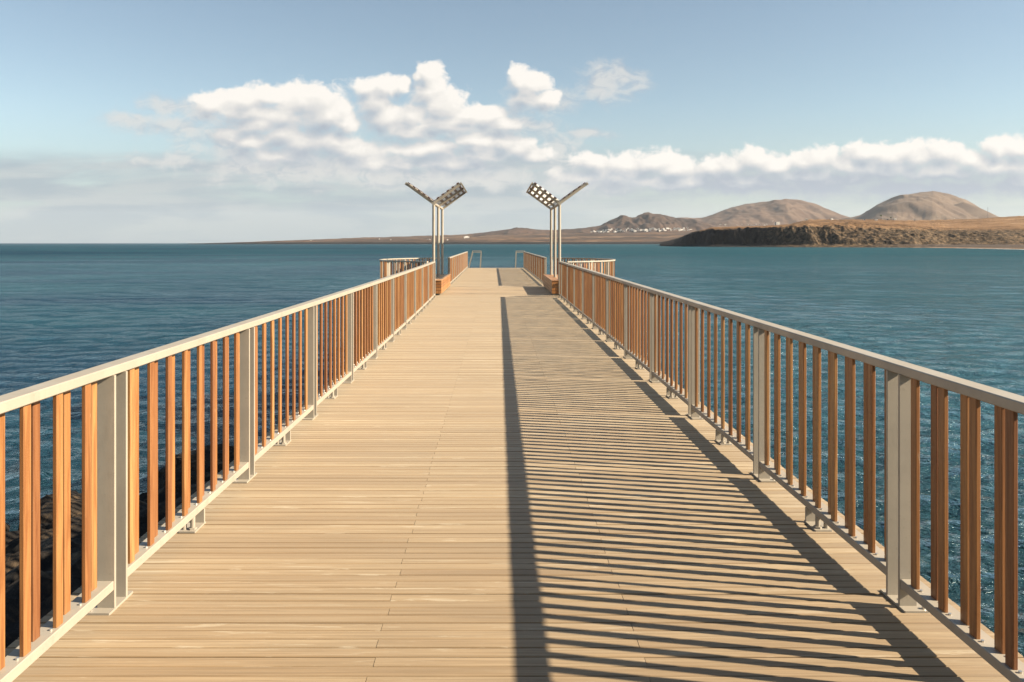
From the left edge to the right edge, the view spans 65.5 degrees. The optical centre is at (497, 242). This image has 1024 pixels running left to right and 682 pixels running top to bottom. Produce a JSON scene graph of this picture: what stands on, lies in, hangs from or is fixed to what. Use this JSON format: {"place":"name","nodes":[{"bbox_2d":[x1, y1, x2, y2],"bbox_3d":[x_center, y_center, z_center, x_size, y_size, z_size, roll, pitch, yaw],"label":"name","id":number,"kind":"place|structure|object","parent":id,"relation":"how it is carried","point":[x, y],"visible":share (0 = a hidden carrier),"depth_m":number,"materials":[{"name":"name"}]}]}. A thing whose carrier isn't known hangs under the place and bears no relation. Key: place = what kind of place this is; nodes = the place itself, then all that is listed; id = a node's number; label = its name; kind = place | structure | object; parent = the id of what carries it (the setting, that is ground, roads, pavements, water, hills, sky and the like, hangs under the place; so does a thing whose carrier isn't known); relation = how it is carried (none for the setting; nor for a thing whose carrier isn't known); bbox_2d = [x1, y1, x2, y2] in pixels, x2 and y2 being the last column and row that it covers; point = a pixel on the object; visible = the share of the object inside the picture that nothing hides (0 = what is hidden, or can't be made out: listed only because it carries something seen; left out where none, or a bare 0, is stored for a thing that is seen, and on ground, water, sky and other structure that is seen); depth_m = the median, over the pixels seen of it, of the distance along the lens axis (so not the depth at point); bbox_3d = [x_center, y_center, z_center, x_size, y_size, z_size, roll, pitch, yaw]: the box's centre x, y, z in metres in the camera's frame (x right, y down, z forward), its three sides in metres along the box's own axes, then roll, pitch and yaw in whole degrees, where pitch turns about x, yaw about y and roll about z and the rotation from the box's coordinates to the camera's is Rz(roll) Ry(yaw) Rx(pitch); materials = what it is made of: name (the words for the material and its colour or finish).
{"place":"outdoors","nodes":[
{"label":"outdoors","id":0,"kind":"place"},
{"bbox_2d":[5,487,181,647],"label":"rocky shore","id":1,"kind":"structure","parent":0,"point":[12,582],"depth_m":9.54,"materials":[{"name":"black stone"}]},
{"bbox_2d":[5,523,9,531],"bbox_3d":[-8.223,4.574,11.802,1.651,1.249,1.391,0,0,-6],"label":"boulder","id":2,"kind":"object","parent":1,"relation":"on","point":[7,527],"visible":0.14,"depth_m":12.26,"materials":[{"name":"brown stone"}]},
{"bbox_2d":[18,490,81,529],"bbox_3d":[-6.835,4.640,12.885,1.607,1.160,2.189,0,0,-19],"label":"boulder","id":3,"kind":"object","parent":1,"relation":"on","point":[46,508],"visible":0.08,"depth_m":12.47,"materials":[{"name":"brown stone"}]},
{"bbox_2d":[41,516,81,529],"bbox_3d":[-5.914,4.593,11.912,1.926,1.054,1.196,15,-6,-30],"label":"boulder","id":4,"kind":"object","parent":1,"relation":"on","point":[73,520],"depth_m":11.63,"materials":[{"name":"brown stone"}]},
{"bbox_2d":[139,523,146,537],"bbox_3d":[-4.905,4.586,11.225,2.192,1.110,1.604,20,4,-8],"label":"boulder","id":5,"kind":"object","parent":1,"relation":"on","point":[143,526],"depth_m":11.21,"materials":[{"name":"black stone"}]},
{"bbox_2d":[175,481,207,503],"bbox_3d":[-4.361,4.638,12.716,1.660,1.228,2.591,9,2,-42],"label":"boulder","id":6,"kind":"object","parent":1,"relation":"on","point":[193,488],"visible":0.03,"depth_m":13.08,"materials":[{"name":"black stone"}]},
{"bbox_2d":[158,444,233,491],"bbox_3d":[-5.346,4.560,14.776,2.182,1.548,1.829,0,0,43],"label":"boulder","id":7,"kind":"object","parent":1,"relation":"on","point":[178,471],"visible":0.11,"depth_m":14.38,"materials":[{"name":"black stone"}]},
{"bbox_2d":[190,226,744,243],"bbox_3d":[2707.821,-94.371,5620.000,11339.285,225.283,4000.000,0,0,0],"label":"coastal plain","id":8,"kind":"structure","parent":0,"point":[614,238],"depth_m":4713.88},
{"bbox_2d":[0,243,1023,657],"bbox_3d":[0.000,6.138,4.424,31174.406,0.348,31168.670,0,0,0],"label":"sea","id":9,"kind":"structure","parent":0,"point":[70,307],"depth_m":67.51,"materials":[{"name":"blue liquid"}]},
{"bbox_2d":[5,268,1023,681],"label":"pier deck","id":10,"kind":"structure","parent":9,"relation":"in","point":[495,474],"depth_m":4.22,"materials":[{"name":"wood"}]},
{"bbox_2d":[0,261,435,681],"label":"railing","id":11,"kind":"object","parent":10,"relation":"on","point":[380,313],"visible":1,"depth_m":3.97,"materials":[{"name":"beige paint"}]},
{"bbox_2d":[379,258,440,278],"bbox_3d":[-3.006,1.102,27.110,1.991,1.096,6.224,0,0,0],"label":"railing","id":12,"kind":"object","parent":10,"relation":"on","point":[385,267],"visible":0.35,"depth_m":25.57,"materials":[{"name":"beige paint"}]},
{"bbox_2d":[435,274,450,294],"bbox_3d":[-2.040,1.414,27.450,0.572,0.468,4.824,0,0,0],"label":"bench","id":13,"kind":"object","parent":10,"relation":"on","point":[442,283],"visible":0.66,"depth_m":26.05,"materials":[{"name":"brown wood"}]},
{"bbox_2d":[405,182,466,279],"bbox_3d":[-2.030,-0.380,27.400,1.854,3.120,4.340,0,0,0],"label":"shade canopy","id":14,"kind":"object","parent":13,"relation":"on","point":[447,201],"visible":0.92,"depth_m":27.36,"materials":[{"name":"grey metal"}]},
{"bbox_2d":[448,251,467,284],"bbox_3d":[-1.903,1.102,40.825,0.110,1.096,21.230,0,0,0],"label":"railing","id":15,"kind":"object","parent":10,"relation":"on","point":[457,265],"visible":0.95,"depth_m":37.04,"materials":[{"name":"beige paint"}]},
{"bbox_2d":[468,251,481,267],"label":"stair handrail","id":16,"kind":"object","parent":10,"relation":"on","point":[471,258],"visible":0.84,"depth_m":52.08,"materials":[{"name":"grey metal"}]},
{"bbox_2d":[523,251,546,283],"bbox_3d":[1.795,1.102,40.825,0.110,1.096,21.230,0,0,0],"label":"railing","id":17,"kind":"object","parent":10,"relation":"on","point":[534,265],"visible":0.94,"depth_m":37.14,"materials":[{"name":"beige paint"}]},
{"bbox_2d":[543,274,558,294],"bbox_3d":[2.000,1.414,27.450,0.572,0.468,4.824,0,0,0],"label":"bench","id":18,"kind":"object","parent":10,"relation":"on","point":[551,283],"visible":0.59,"depth_m":25.76,"materials":[{"name":"brown wood"}]},
{"bbox_2d":[526,182,587,279],"bbox_3d":[1.985,-0.380,27.400,1.854,3.120,4.340,0,0,0],"label":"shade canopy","id":19,"kind":"object","parent":18,"relation":"on","point":[540,193],"visible":0.94,"depth_m":27.23,"materials":[{"name":"grey metal"}]},
{"bbox_2d":[552,257,614,276],"bbox_3d":[3.006,1.102,27.110,1.991,1.096,6.224,0,0,0],"label":"railing","id":20,"kind":"object","parent":10,"relation":"on","point":[609,266],"visible":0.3,"depth_m":25.99,"materials":[{"name":"beige paint"}]},
{"bbox_2d":[559,261,1023,681],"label":"railing","id":21,"kind":"object","parent":10,"relation":"on","point":[602,302],"visible":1,"depth_m":3.92,"materials":[{"name":"beige paint"}]},
{"bbox_2d":[0,0,1023,242],"label":"sky","id":22,"kind":"structure","parent":0,"point":[122,121],"materials":[{"name":"blue"}]},
{"bbox_2d":[474,212,717,235],"bbox_3d":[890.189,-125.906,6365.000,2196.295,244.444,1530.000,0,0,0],"label":"ridge","id":23,"kind":"structure","parent":0,"point":[647,220],"depth_m":6029.97,"materials":[{"name":"soil"}]},
{"bbox_2d":[678,199,848,226],"bbox_3d":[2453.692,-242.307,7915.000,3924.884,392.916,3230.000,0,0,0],"label":"mountain ridge","id":24,"kind":"structure","parent":0,"point":[786,211],"depth_m":7124.30,"materials":[{"name":"brown stone"}]},
{"bbox_2d":[660,216,1023,248],"bbox_3d":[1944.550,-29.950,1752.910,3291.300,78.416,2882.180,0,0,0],"label":"headland","id":25,"kind":"structure","parent":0,"point":[997,233],"depth_m":1161.35,"materials":[{"name":"brown stone"}]},
{"bbox_2d":[837,191,997,220],"bbox_3d":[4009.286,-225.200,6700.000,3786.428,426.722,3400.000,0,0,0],"label":"round mountain","id":26,"kind":"structure","parent":0,"point":[932,205],"depth_m":5910.27,"materials":[{"name":"soil"}]}
]}

